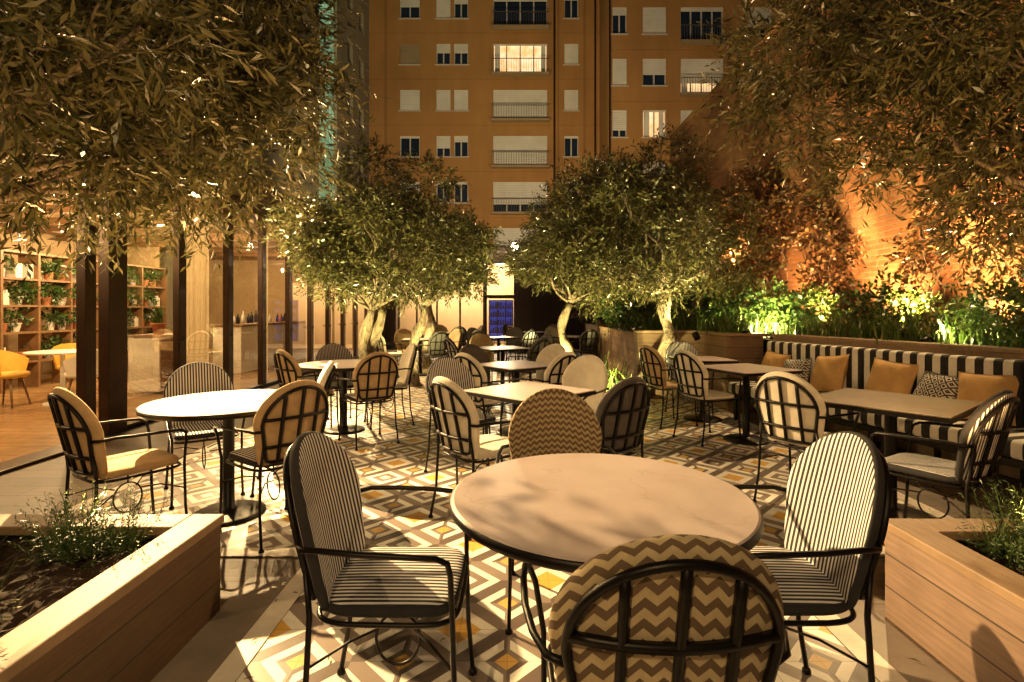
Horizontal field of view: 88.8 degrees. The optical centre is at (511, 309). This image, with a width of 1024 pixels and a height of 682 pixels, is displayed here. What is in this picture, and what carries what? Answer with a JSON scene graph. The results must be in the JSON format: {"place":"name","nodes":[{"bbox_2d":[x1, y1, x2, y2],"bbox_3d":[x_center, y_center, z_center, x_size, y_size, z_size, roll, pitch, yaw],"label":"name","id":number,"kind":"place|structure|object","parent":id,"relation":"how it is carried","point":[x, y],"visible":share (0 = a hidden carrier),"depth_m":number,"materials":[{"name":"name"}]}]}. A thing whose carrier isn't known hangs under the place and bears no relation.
{"place":"outdoors","nodes":[
{"label":"outdoors","id":0,"kind":"place"},
{"bbox_2d":[104,331,417,438],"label":"ground","id":1,"kind":"structure","parent":0,"point":[135,427],"depth_m":6.25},
{"bbox_2d":[0,0,368,332],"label":"walls","id":2,"kind":"structure","parent":1,"relation":"on","point":[359,39],"depth_m":28.37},
{"bbox_2d":[319,0,332,212],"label":"stairwell glazing","id":3,"kind":"structure","parent":2,"relation":"attached to","point":[328,140],"depth_m":26.91,"materials":[{"name":"teal glass"}]},
{"bbox_2d":[347,0,360,214],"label":"window glass","id":4,"kind":"object","parent":2,"relation":"attached to","point":[348,56],"visible":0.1,"depth_m":30.55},
{"bbox_2d":[0,102,372,473],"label":"glass pavilion","id":5,"kind":"structure","parent":1,"relation":"on","point":[29,434],"depth_m":8.10,"materials":[{"name":"glass"}]},
{"bbox_2d":[0,350,30,407],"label":"dining chair","id":6,"kind":"object","parent":5,"relation":"on","point":[13,365],"visible":1,"depth_m":7.40,"materials":[{"name":"yellow fabric"}]},
{"bbox_2d":[0,249,97,392],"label":"plant shelf","id":7,"kind":"object","parent":5,"relation":"on","point":[29,298],"visible":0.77,"depth_m":9.05,"materials":[{"name":"brown wood"}]},
{"bbox_2d":[22,349,96,405],"bbox_3d":[-6.450,0.963,7.500,0.860,0.750,0.860,0,0,0],"label":"dining table","id":8,"kind":"object","parent":5,"relation":"on","point":[62,353],"visible":0.59,"depth_m":7.40,"materials":[{"name":"white paint"}]},
{"bbox_2d":[51,343,75,387],"bbox_3d":[-6.963,0.939,8.311,0.505,0.802,0.567,0,0,40],"label":"dining chair","id":9,"kind":"object","parent":5,"relation":"on","point":[56,359],"visible":0.2,"depth_m":8.31,"materials":[{"name":"yellow fabric"}]},
{"bbox_2d":[63,349,97,390],"bbox_3d":[-5.982,0.939,7.350,0.505,0.802,0.567,0,0,0],"label":"dining chair","id":10,"kind":"object","parent":5,"relation":"on","point":[69,364],"visible":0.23,"depth_m":7.11,"materials":[{"name":"white paint"}]},
{"bbox_2d":[127,264,166,369],"bbox_3d":[-8.334,0.153,11.576,0.658,2.354,1.835,0,0,0],"label":"plant shelf","id":11,"kind":"object","parent":5,"relation":"on","point":[137,283],"visible":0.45,"depth_m":11.66,"materials":[{"name":"brown wood"}]},
{"bbox_2d":[127,333,172,391],"bbox_3d":[-5.850,0.850,8.650,0.560,0.900,0.760,0,0,0],"label":"sideboard","id":12,"kind":"object","parent":5,"relation":"on","point":[150,362],"visible":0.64,"depth_m":8.30,"materials":[{"name":"white paint"}]},
{"bbox_2d":[147,303,170,333],"bbox_3d":[-5.800,0.119,8.685,0.528,0.562,0.444,0,0,33],"label":"potted fern","id":13,"kind":"object","parent":12,"relation":"on","point":[158,325],"visible":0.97,"depth_m":8.61,"materials":[{"name":"green plant"}]},
{"bbox_2d":[186,205,208,363],"bbox_3d":[-4.621,-0.090,7.550,0.097,2.820,0.800,0,0,0],"label":"linen curtain","id":14,"kind":"object","parent":5,"relation":"hanging from","point":[197,309],"visible":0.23,"depth_m":7.68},
{"bbox_2d":[209,310,305,372],"bbox_3d":[-6.000,0.669,12.750,0.720,1.339,3.600,0,0,0],"label":"bar counter","id":15,"kind":"object","parent":5,"relation":"on","point":[245,347],"visible":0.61,"depth_m":11.52,"materials":[{"name":"white paint"}]},
{"bbox_2d":[267,233,267,379],"bbox_3d":[-4.619,-0.090,9.700,0.098,2.820,0.400,0,0,0],"label":"linen curtain","id":16,"kind":"object","parent":5,"relation":"on","point":[267,307],"visible":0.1,"depth_m":9.80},
{"bbox_2d":[306,257,314,361],"bbox_3d":[-4.619,-0.090,11.950,0.097,2.820,0.500,0,0,0],"label":"linen curtain","id":17,"kind":"object","parent":5,"relation":"on","point":[306,324],"visible":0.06,"depth_m":11.71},
{"bbox_2d":[400,264,513,347],"bbox_3d":[0.800,-0.298,19.455,10.400,3.304,2.290,0,0,0],"label":"room","id":18,"kind":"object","parent":1,"relation":"on","point":[471,316],"visible":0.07,"depth_m":20.50,"materials":[{"name":"beige paint"}]},
{"bbox_2d":[489,300,512,340],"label":"shelves","id":19,"kind":"object","parent":18,"relation":"on","point":[497,316],"visible":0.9,"depth_m":19.30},
{"bbox_2d":[490,301,512,339],"bbox_3d":[-0.405,0.400,19.425,0.910,1.500,0.050,0,0,0],"label":"wine cooler","id":20,"kind":"object","parent":18,"relation":"in","point":[492,303],"visible":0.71,"depth_m":19.40,"materials":[{"name":"blue"}]},
{"bbox_2d":[384,248,669,348],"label":"walls","id":21,"kind":"structure","parent":1,"relation":"on","point":[391,324],"depth_m":18.05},
{"bbox_2d":[416,266,514,348],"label":"frames","id":22,"kind":"structure","parent":21,"relation":"attached to","point":[500,296],"depth_m":18.10,"materials":[{"name":"brown metal"}]},
{"bbox_2d":[516,255,654,348],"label":"slats","id":23,"kind":"object","parent":21,"relation":"attached to","point":[611,320],"visible":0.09,"depth_m":17.97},
{"bbox_2d":[369,0,792,330],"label":"walls","id":24,"kind":"structure","parent":1,"relation":"on","point":[427,32],"depth_m":34.00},
{"bbox_2d":[369,0,700,239],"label":"string courses","id":25,"kind":"object","parent":24,"relation":"attached to","point":[385,125],"visible":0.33,"depth_m":33.93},
{"bbox_2d":[553,0,610,202],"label":"downpipes","id":26,"kind":"object","parent":24,"relation":"attached to","point":[594,83],"visible":0.47,"depth_m":33.87,"materials":[{"name":"brown metal"}]},
{"bbox_2d":[398,0,770,247],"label":"windows","id":27,"kind":"structure","parent":24,"relation":"attached to","point":[518,152],"depth_m":34.05,"materials":[{"name":"white glass"}]},
{"bbox_2d":[74,353,933,681],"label":"tile paving","id":28,"kind":"structure","parent":0,"point":[500,655],"depth_m":3.20,"materials":[{"name":"tile"}]},
{"bbox_2d":[47,387,187,513],"bbox_3d":[-2.249,0.876,2.976,0.568,0.940,0.593,0,0,33],"label":"garden armchair","id":29,"kind":"object","parent":28,"relation":"on","point":[79,430],"visible":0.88,"depth_m":2.79,"materials":[{"name":"beige metal"}]},
{"bbox_2d":[163,362,245,509],"bbox_3d":[-2.302,0.876,3.892,0.568,0.940,0.593,0,0,-38],"label":"garden armchair","id":30,"kind":"object","parent":28,"relation":"on","point":[195,377],"visible":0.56,"depth_m":3.95,"materials":[{"name":"fabric"}]},
{"bbox_2d":[135,389,275,526],"bbox_3d":[-1.870,0.972,3.450,1.002,0.748,1.002,0,0,0],"label":"round cafe table","id":31,"kind":"object","parent":28,"relation":"on","point":[229,407],"visible":0.74,"depth_m":3.39,"materials":[{"name":"stone"}]},
{"bbox_2d":[213,380,329,553],"bbox_3d":[-1.428,0.876,3.189,0.593,0.940,0.568,0,0,36],"label":"garden armchair","id":32,"kind":"object","parent":28,"relation":"on","point":[286,415],"visible":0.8,"depth_m":3.00,"materials":[{"name":"fabric"}]},
{"bbox_2d":[250,361,335,497],"bbox_3d":[-1.683,0.876,4.066,0.593,0.940,0.568,0,0,-20],"label":"garden armchair","id":33,"kind":"object","parent":28,"relation":"on","point":[325,378],"visible":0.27,"depth_m":4.01,"materials":[{"name":"fabric"}]},
{"bbox_2d":[274,349,338,431],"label":"garden armchair","id":34,"kind":"object","parent":28,"relation":"on","point":[288,369],"visible":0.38,"depth_m":5.37,"materials":[{"name":"fabric"}]},
{"bbox_2d":[299,359,364,434],"bbox_3d":[-1.880,0.972,5.850,1.002,0.748,1.002,0,0,0],"label":"round cafe table","id":35,"kind":"object","parent":28,"relation":"on","point":[343,366],"visible":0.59,"depth_m":5.82,"materials":[{"name":"stone"}]},
{"bbox_2d":[316,343,368,427],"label":"garden armchair","id":36,"kind":"object","parent":28,"relation":"on","point":[332,351],"visible":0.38,"depth_m":6.34,"materials":[{"name":"fabric"}]},
{"bbox_2d":[256,130,478,358],"bbox_3d":[-2.085,-0.639,8.124,3.322,4.068,2.937,0,0,0],"label":"olive tree","id":37,"kind":"object","parent":28,"relation":"on","point":[343,264],"visible":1,"depth_m":7.47,"materials":[{"name":"green plant"}]},
{"bbox_2d":[336,352,399,450],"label":"garden armchair","id":38,"kind":"object","parent":28,"relation":"on","point":[375,376],"visible":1,"depth_m":5.12,"materials":[{"name":"fabric"}]},
{"bbox_2d":[283,431,476,681],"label":"garden armchair","id":39,"kind":"object","parent":28,"relation":"on","point":[347,574],"visible":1,"depth_m":1.63,"materials":[{"name":"fabric"}]},
{"bbox_2d":[363,344,416,429],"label":"garden armchair","id":40,"kind":"object","parent":28,"relation":"on","point":[407,362],"visible":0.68,"depth_m":6.16,"materials":[{"name":"fabric"}]},
{"bbox_2d":[376,334,405,363],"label":"garden armchair","id":41,"kind":"object","parent":28,"relation":"on","point":[381,345],"visible":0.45,"depth_m":10.26,"materials":[{"name":"fabric"}]},
{"bbox_2d":[394,328,422,372],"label":"garden armchair","id":42,"kind":"object","parent":28,"relation":"on","point":[401,334],"visible":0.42,"depth_m":11.47,"materials":[{"name":"beige metal"}]},
{"bbox_2d":[401,338,428,375],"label":"square cafe table","id":43,"kind":"object","parent":28,"relation":"on","point":[421,340],"visible":0.65,"depth_m":10.77,"materials":[{"name":"stone"}]},
{"bbox_2d":[363,219,491,368],"bbox_3d":[-2.207,-0.524,12.181,3.534,3.835,2.555,0,0,0],"label":"olive tree","id":44,"kind":"object","parent":28,"relation":"on","point":[430,327],"visible":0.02,"depth_m":12.10,"materials":[{"name":"green plant"}]},
{"bbox_2d":[417,331,448,367],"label":"garden armchair","id":45,"kind":"object","parent":28,"relation":"on","point":[436,348],"visible":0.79,"depth_m":10.04,"materials":[{"name":"fabric"}]},
{"bbox_2d":[431,329,461,363],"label":"garden armchair","id":46,"kind":"object","parent":28,"relation":"on","point":[455,336],"visible":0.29,"depth_m":11.30,"materials":[{"name":"fabric"}]},
{"bbox_2d":[443,337,459,357],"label":"garden armchair","id":47,"kind":"object","parent":28,"relation":"on","point":[451,349],"visible":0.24,"depth_m":7.79,"materials":[{"name":"beige metal"}]},
{"bbox_2d":[405,208,507,386],"bbox_3d":[-1.016,-0.223,9.675,1.930,3.204,2.259,0,0,0],"label":"olive tree","id":48,"kind":"object","parent":28,"relation":"on","point":[478,268],"visible":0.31,"depth_m":9.32,"materials":[{"name":"green plant"}]},
{"bbox_2d":[424,357,503,486],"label":"garden armchair","id":49,"kind":"object","parent":28,"relation":"on","point":[457,372],"visible":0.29,"depth_m":4.45,"materials":[{"name":"multicoloured metal"}]},
{"bbox_2d":[428,376,510,540],"bbox_3d":[-0.231,0.876,3.359,0.593,0.940,0.568,0,0,-40],"label":"garden armchair","id":50,"kind":"object","parent":28,"relation":"on","point":[455,415],"visible":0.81,"depth_m":3.17,"materials":[{"name":"fabric"}]},
{"bbox_2d":[460,344,512,433],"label":"garden armchair","id":51,"kind":"object","parent":28,"relation":"on","point":[478,354],"visible":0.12,"depth_m":6.22,"materials":[{"name":"fabric"}]},
{"bbox_2d":[454,352,519,434],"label":"garden armchair","id":52,"kind":"object","parent":28,"relation":"on","point":[473,365],"visible":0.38,"depth_m":4.93,"materials":[{"name":"fabric"}]},
{"bbox_2d":[469,333,505,379],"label":"garden armchair","id":53,"kind":"object","parent":28,"relation":"on","point":[480,339],"visible":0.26,"depth_m":9.09,"materials":[{"name":"fabric"}]},
{"bbox_2d":[480,346,528,383],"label":"square cafe table","id":54,"kind":"object","parent":28,"relation":"on","point":[502,350],"visible":0.48,"depth_m":8.27,"materials":[{"name":"stone"}]},
{"bbox_2d":[57,353,954,681],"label":"tile border","id":55,"kind":"object","parent":28,"relation":"on","point":[235,663],"depth_m":2.23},
{"bbox_2d":[480,360,549,436],"bbox_3d":[0.050,0.971,5.750,0.708,0.750,0.708,0,0,-38],"label":"square cafe table","id":56,"kind":"object","parent":28,"relation":"on","point":[515,367],"visible":0.52,"depth_m":5.61,"materials":[{"name":"stone"}]},
{"bbox_2d":[506,327,523,359],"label":"garden armchair","id":57,"kind":"object","parent":28,"relation":"on","point":[515,331],"visible":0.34,"depth_m":12.37,"materials":[{"name":"fabric"}]},
{"bbox_2d":[505,329,535,374],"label":"garden armchair","id":58,"kind":"object","parent":28,"relation":"on","point":[528,339],"visible":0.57,"depth_m":10.98,"materials":[{"name":"fabric"}]},
{"bbox_2d":[507,338,550,382],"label":"garden armchair","id":59,"kind":"object","parent":28,"relation":"on","point":[537,347],"visible":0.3,"depth_m":7.55,"materials":[{"name":"beige metal"}]},
{"bbox_2d":[464,381,595,404],"bbox_3d":[0.130,0.971,3.900,0.708,0.750,0.708,0,0,-45],"label":"square cafe table","id":60,"kind":"object","parent":28,"relation":"on","point":[519,393],"visible":0.32,"depth_m":3.87,"materials":[{"name":"stone"}]},
{"bbox_2d":[512,344,565,416],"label":"garden armchair","id":61,"kind":"object","parent":28,"relation":"on","point":[549,353],"visible":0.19,"depth_m":6.32,"materials":[{"name":"beige metal"}]},
{"bbox_2d":[512,352,576,412],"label":"garden armchair","id":62,"kind":"object","parent":28,"relation":"on","point":[556,368],"visible":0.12,"depth_m":5.02,"materials":[{"name":"fabric"}]},
{"bbox_2d":[150,577,958,681],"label":"tile border","id":63,"kind":"object","parent":28,"relation":"on","point":[203,654],"visible":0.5,"depth_m":2.12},
{"bbox_2d":[495,388,617,634],"bbox_3d":[0.211,0.876,2.453,0.568,0.940,0.593,0,0,1],"label":"garden armchair","id":64,"kind":"object","parent":28,"relation":"on","point":[552,421],"visible":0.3,"depth_m":2.63,"materials":[{"name":"fabric"}]},
{"bbox_2d":[497,196,625,352],"bbox_3d":[1.108,-0.578,10.899,2.990,3.948,2.451,0,0,27],"label":"olive tree","id":65,"kind":"object","parent":28,"relation":"on","point":[526,274],"visible":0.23,"depth_m":10.79,"materials":[{"name":"green plant"}]},
{"bbox_2d":[552,355,608,411],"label":"garden armchair","id":66,"kind":"object","parent":28,"relation":"on","point":[587,371],"visible":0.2,"depth_m":4.68,"materials":[{"name":"fabric"}]},
{"bbox_2d":[570,329,598,356],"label":"garden armchair","id":67,"kind":"object","parent":28,"relation":"on","point":[588,341],"visible":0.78,"depth_m":11.16,"materials":[{"name":"beige metal"}]},
{"bbox_2d":[576,349,633,391],"bbox_3d":[1.109,0.948,7.498,1.820,0.803,1.816,0,0,36],"label":"iris clump","id":68,"kind":"object","parent":28,"relation":"on","point":[611,384],"visible":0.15,"depth_m":7.19,"materials":[{"name":"green plant"}]},
{"bbox_2d":[450,453,763,681],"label":"round cafe table","id":69,"kind":"object","parent":28,"relation":"on","point":[569,512],"visible":0.85,"depth_m":1.59,"materials":[{"name":"stone"}]},
{"bbox_2d":[594,377,649,457],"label":"garden armchair","id":70,"kind":"object","parent":28,"relation":"on","point":[621,411],"visible":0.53,"depth_m":3.17,"materials":[{"name":"fabric"}]},
{"bbox_2d":[573,189,687,356],"bbox_3d":[2.697,-0.739,11.704,3.222,4.265,2.576,0,0,0],"label":"olive tree","id":71,"kind":"object","parent":28,"relation":"on","point":[599,322],"visible":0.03,"depth_m":11.51,"materials":[{"name":"green plant"}]},
{"bbox_2d":[517,121,784,405],"bbox_3d":[1.915,-0.741,7.628,3.737,4.226,3.008,0,0,0],"label":"olive tree","id":72,"kind":"object","parent":28,"relation":"on","point":[674,202],"visible":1,"depth_m":7.07,"materials":[{"name":"green plant"}]},
{"bbox_2d":[520,534,790,681],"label":"garden armchair","id":73,"kind":"object","parent":28,"relation":"on","point":[681,608],"visible":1,"depth_m":0.96,"materials":[{"name":"fabric"}]},
{"bbox_2d":[639,345,697,428],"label":"garden armchair","id":74,"kind":"object","parent":28,"relation":"on","point":[653,365],"visible":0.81,"depth_m":6.03,"materials":[{"name":"fabric"}]},
{"bbox_2d":[664,340,713,419],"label":"garden armchair","id":75,"kind":"object","parent":28,"relation":"on","point":[673,348],"visible":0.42,"depth_m":6.88,"materials":[{"name":"fabric"}]},
{"bbox_2d":[669,356,738,422],"bbox_3d":[2.350,0.971,6.450,0.608,0.750,0.608,0,0,-5],"label":"square cafe table","id":76,"kind":"object","parent":28,"relation":"on","point":[710,360],"visible":0.66,"depth_m":6.35,"materials":[{"name":"stone"}]},
{"bbox_2d":[672,350,741,446],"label":"garden armchair","id":77,"kind":"object","parent":28,"relation":"on","point":[691,373],"visible":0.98,"depth_m":5.31,"materials":[{"name":"fabric"}]},
{"bbox_2d":[705,363,802,445],"bbox_3d":[2.420,0.971,5.400,0.728,0.750,0.728,0,0,-20],"label":"square cafe table","id":78,"kind":"object","parent":28,"relation":"on","point":[745,371],"visible":0.85,"depth_m":5.37,"materials":[{"name":"stone"}]},
{"bbox_2d":[753,371,859,502],"bbox_3d":[1.992,0.876,3.602,0.593,0.940,0.568,0,0,-34],"label":"garden armchair","id":79,"kind":"object","parent":28,"relation":"on","point":[790,408],"visible":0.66,"depth_m":3.45,"materials":[{"name":"beige metal"}]},
{"bbox_2d":[733,431,890,681],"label":"garden armchair","id":80,"kind":"object","parent":28,"relation":"on","point":[824,561],"visible":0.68,"depth_m":1.65,"materials":[{"name":"fabric"}]},
{"bbox_2d":[820,388,983,518],"bbox_3d":[2.500,0.971,3.450,0.808,0.750,0.808,0,0,-38],"label":"square cafe table","id":81,"kind":"object","parent":28,"relation":"on","point":[891,407],"visible":0.64,"depth_m":3.37,"materials":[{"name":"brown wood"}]},
{"bbox_2d":[870,390,1018,518],"bbox_3d":[2.387,0.876,2.885,0.568,0.940,0.593,0,0,-31],"label":"garden armchair","id":82,"kind":"object","parent":28,"relation":"on","point":[984,433],"visible":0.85,"depth_m":2.68,"materials":[{"name":"fabric"}]},
{"bbox_2d":[0,350,1023,681],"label":"plank paving","id":83,"kind":"structure","parent":0,"point":[22,486],"depth_m":3.82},
{"bbox_2d":[0,514,223,681],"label":"wooden planter","id":84,"kind":"object","parent":83,"relation":"on","point":[148,610],"visible":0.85,"depth_m":1.88,"materials":[{"name":"wood"}]},
{"bbox_2d":[6,474,173,570],"bbox_3d":[-1.698,0.858,2.129,0.570,0.345,0.463,0,0,0],"label":"rosemary plant","id":85,"kind":"object","parent":84,"relation":"in","point":[67,540],"visible":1,"depth_m":2.09,"materials":[{"name":"green plant"}]},
{"bbox_2d":[0,0,392,285],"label":"olive tree","id":86,"kind":"object","parent":84,"relation":"on","point":[45,101],"visible":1,"depth_m":2.47,"materials":[{"name":"green plant"}]},
{"bbox_2d":[586,323,1023,478],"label":"raised planting bed","id":87,"kind":"object","parent":83,"relation":"on","point":[620,344],"visible":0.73,"depth_m":6.90,"materials":[{"name":"wood"}]},
{"bbox_2d":[593,282,694,334],"bbox_3d":[2.787,-0.145,9.859,2.084,1.424,2.293,0,0,-23],"label":"garden shrub","id":88,"kind":"object","parent":87,"relation":"on","point":[631,320],"visible":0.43,"depth_m":9.84,"materials":[{"name":"green plant"}]},
{"bbox_2d":[624,304,771,335],"bbox_3d":[2.975,0.121,7.928,1.835,0.458,2.170,0,0,-21],"label":"agapanthus border","id":89,"kind":"object","parent":87,"relation":"on","point":[724,325],"visible":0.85,"depth_m":7.70,"materials":[{"name":"green plant"}]},
{"bbox_2d":[671,155,796,326],"bbox_3d":[4.792,-1.211,11.105,2.013,3.212,4.557,0,0,0],"label":"wall creeper","id":90,"kind":"object","parent":87,"relation":"on","point":[757,197],"depth_m":9.73,"materials":[{"name":"green plant"}]},
{"bbox_2d":[673,268,812,333],"bbox_3d":[3.647,-0.080,8.616,1.928,1.381,2.489,0,0,0],"label":"laurel shrub","id":91,"kind":"object","parent":87,"relation":"on","point":[708,304],"visible":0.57,"depth_m":8.22,"materials":[{"name":"green plant"}]},
{"bbox_2d":[774,162,867,335],"bbox_3d":[4.872,-0.982,8.115,1.206,2.754,1.743,0,0,0],"label":"wall creeper","id":92,"kind":"object","parent":87,"relation":"on","point":[829,233],"depth_m":8.05,"materials":[{"name":"green plant"}]},
{"bbox_2d":[772,266,942,338],"bbox_3d":[4.316,0.002,6.744,0.981,1.031,2.302,0,0,-8],"label":"garden shrub","id":93,"kind":"object","parent":87,"relation":"on","point":[823,302],"visible":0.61,"depth_m":6.38,"materials":[{"name":"green plant"}]},
{"bbox_2d":[774,303,1023,347],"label":"agapanthus border","id":94,"kind":"object","parent":87,"relation":"on","point":[944,336],"visible":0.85,"depth_m":5.36,"materials":[{"name":"green plant"}]},
{"bbox_2d":[866,257,1023,347],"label":"garden shrub","id":95,"kind":"object","parent":87,"relation":"on","point":[1014,295],"visible":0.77,"depth_m":4.72,"materials":[{"name":"green plant"}]},
{"bbox_2d":[876,183,1023,338],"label":"wall creeper","id":96,"kind":"object","parent":87,"relation":"on","point":[918,263],"depth_m":6.10,"materials":[{"name":"green plant"}]},
{"bbox_2d":[670,0,1023,357],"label":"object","id":97,"kind":"object","parent":83,"relation":"on","point":[883,223],"visible":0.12,"depth_m":7.93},
{"bbox_2d":[669,0,796,139],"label":"coping","id":98,"kind":"object","parent":97,"relation":"on","point":[704,101],"visible":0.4,"depth_m":12.90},
{"bbox_2d":[728,341,1023,491],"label":"striped bench","id":99,"kind":"object","parent":83,"relation":"on","point":[860,362],"visible":0.41,"depth_m":4.58,"materials":[{"name":"fabric"}]},
{"bbox_2d":[757,350,790,378],"bbox_3d":[3.193,0.701,6.377,0.188,0.400,0.400,21,0,-14],"label":"throw pillow","id":100,"kind":"object","parent":99,"relation":"on","point":[771,358],"visible":0.44,"depth_m":6.32,"materials":[{"name":"fabric"}]},
{"bbox_2d":[783,358,811,382],"bbox_3d":[3.281,0.723,6.034,0.190,0.360,0.360,24,-15,-19],"label":"throw pillow","id":101,"kind":"object","parent":99,"relation":"on","point":[804,365],"visible":0.48,"depth_m":5.92,"materials":[{"name":"fabric"}]},
{"bbox_2d":[810,354,849,391],"bbox_3d":[3.401,0.683,5.609,0.189,0.440,0.440,20,-9,-8],"label":"throw pillow","id":102,"kind":"object","parent":99,"relation":"on","point":[829,373],"visible":0.94,"depth_m":5.50,"materials":[{"name":"fabric"}]},
{"bbox_2d":[865,357,918,393],"bbox_3d":[3.573,0.682,4.937,0.190,0.440,0.440,21,-4,-19],"label":"throw pillow","id":103,"kind":"object","parent":99,"relation":"on","point":[889,376],"visible":0.73,"depth_m":4.86,"materials":[{"name":"fabric"}]},
{"bbox_2d":[912,371,958,398],"bbox_3d":[3.682,0.718,4.532,0.189,0.380,0.380,26,2,-8],"label":"throw pillow","id":104,"kind":"object","parent":99,"relation":"on","point":[932,384],"visible":0.48,"depth_m":4.47,"materials":[{"name":"fabric"}]},
{"bbox_2d":[957,371,1018,425],"bbox_3d":[3.775,0.695,4.166,0.190,0.420,0.420,25,-13,-21],"label":"throw pillow","id":105,"kind":"object","parent":99,"relation":"on","point":[978,387],"visible":0.48,"depth_m":4.14,"materials":[{"name":"fabric"}]},
{"bbox_2d":[885,518,1023,681],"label":"wooden planter","id":106,"kind":"object","parent":83,"relation":"on","point":[954,601],"visible":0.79,"depth_m":1.97,"materials":[{"name":"wood"}]},
{"bbox_2d":[693,0,1023,309],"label":"olive tree","id":107,"kind":"object","parent":106,"relation":"on","point":[908,60],"visible":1,"depth_m":3.08,"materials":[{"name":"green plant"}]},
{"bbox_2d":[954,477,1023,569],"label":"rosemary plant","id":108,"kind":"object","parent":106,"relation":"in","point":[1010,547],"visible":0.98,"depth_m":2.10,"materials":[{"name":"green plant"}]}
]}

